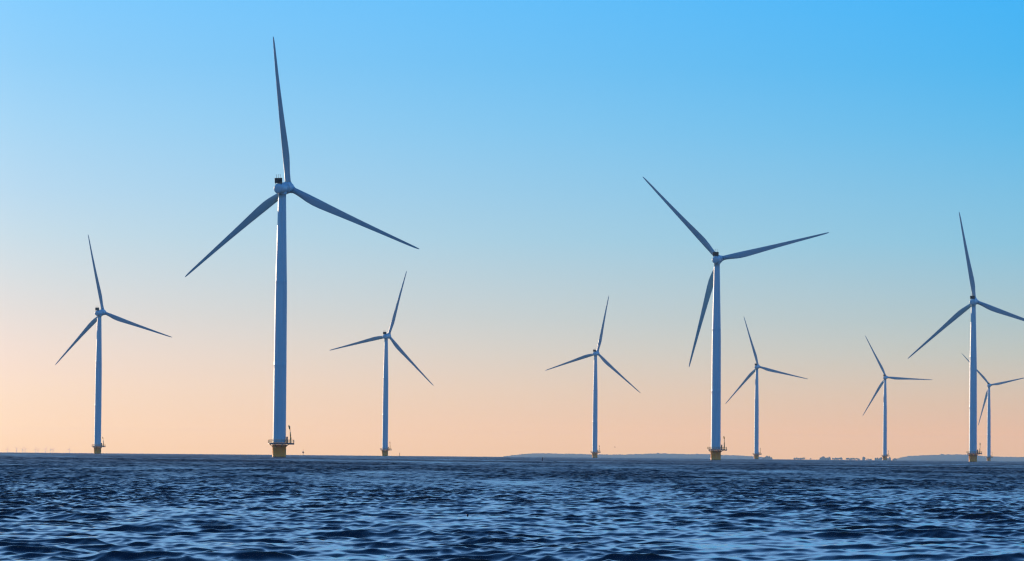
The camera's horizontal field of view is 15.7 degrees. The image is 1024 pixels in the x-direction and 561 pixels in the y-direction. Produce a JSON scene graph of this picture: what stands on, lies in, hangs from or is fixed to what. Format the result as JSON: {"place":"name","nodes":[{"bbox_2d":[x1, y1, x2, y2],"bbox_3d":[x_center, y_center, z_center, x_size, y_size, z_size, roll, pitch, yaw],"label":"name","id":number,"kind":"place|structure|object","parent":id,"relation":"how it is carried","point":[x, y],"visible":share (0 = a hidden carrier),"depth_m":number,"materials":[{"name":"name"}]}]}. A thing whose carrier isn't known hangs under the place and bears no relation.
{"place":"outdoors","nodes":[
{"label":"outdoors","id":0,"kind":"place"},
{"bbox_2d":[0,452,1023,560],"bbox_3d":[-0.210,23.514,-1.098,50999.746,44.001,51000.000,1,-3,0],"label":"water","id":1,"kind":"structure","parent":0,"point":[132,507],"depth_m":118.27,"materials":[{"name":"blue liquid"}]},
{"bbox_2d":[55,235,170,453],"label":"wind turbine","id":2,"kind":"object","parent":1,"relation":"in","point":[97,444],"visible":0.97,"depth_m":2502.12,"materials":[{"name":"paint"}]},
{"bbox_2d":[185,37,418,457],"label":"wind turbine","id":3,"kind":"object","parent":1,"relation":"in","point":[282,190],"visible":1,"depth_m":1308.61,"materials":[{"name":"paint"}]},
{"bbox_2d":[329,271,433,455],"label":"wind turbine","id":4,"kind":"object","parent":1,"relation":"in","point":[385,447],"visible":0.99,"depth_m":2944.39,"materials":[{"name":"paint"}]},
{"bbox_2d":[545,296,638,457],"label":"wind turbine","id":5,"kind":"object","parent":1,"relation":"in","point":[595,452],"visible":0.98,"depth_m":3383.09,"materials":[{"name":"paint"}]},
{"bbox_2d":[643,177,828,459],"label":"wind turbine","id":6,"kind":"object","parent":1,"relation":"in","point":[714,278],"visible":0.98,"depth_m":1756.37,"materials":[{"name":"paint"}]},
{"bbox_2d":[726,318,806,458],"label":"wind turbine","id":7,"kind":"object","parent":1,"relation":"in","point":[756,453],"visible":0.98,"depth_m":3827.61,"materials":[{"name":"paint"}]},
{"bbox_2d":[863,336,931,459],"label":"wind turbine","id":8,"kind":"object","parent":1,"relation":"in","point":[885,454],"visible":0.96,"depth_m":4269.73,"materials":[{"name":"paint"}]},
{"bbox_2d":[909,212,1023,461],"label":"wind turbine","id":9,"kind":"object","parent":1,"relation":"in","point":[974,452],"visible":0.95,"depth_m":2201.88,"materials":[{"name":"paint"}]},
{"bbox_2d":[963,355,1023,460],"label":"wind turbine","id":10,"kind":"object","parent":1,"relation":"in","point":[989,385],"visible":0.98,"depth_m":4661.86,"materials":[{"name":"paint"}]},
{"bbox_2d":[0,0,1023,459],"label":"sky","id":11,"kind":"structure","parent":0,"point":[512,144],"materials":[{"name":"blue"}]},
{"bbox_2d":[506,453,761,458],"bbox_3d":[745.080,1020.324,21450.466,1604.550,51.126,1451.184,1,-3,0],"label":"hills","id":12,"kind":"structure","parent":0,"point":[694,456],"depth_m":21023.93,"materials":[{"name":"grey"}]},
{"bbox_2d":[897,454,1023,461],"bbox_3d":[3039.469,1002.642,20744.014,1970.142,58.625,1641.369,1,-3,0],"label":"hills","id":13,"kind":"structure","parent":0,"point":[959,457],"depth_m":20369.52,"materials":[{"name":"grey"}]},
{"bbox_2d":[504,453,1014,458],"bbox_3d":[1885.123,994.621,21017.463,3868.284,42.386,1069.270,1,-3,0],"label":"woodland","id":14,"kind":"object","parent":13,"relation":"on","point":[709,454],"visible":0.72,"depth_m":21324.22,"materials":[{"name":"grey plant"}]}
]}

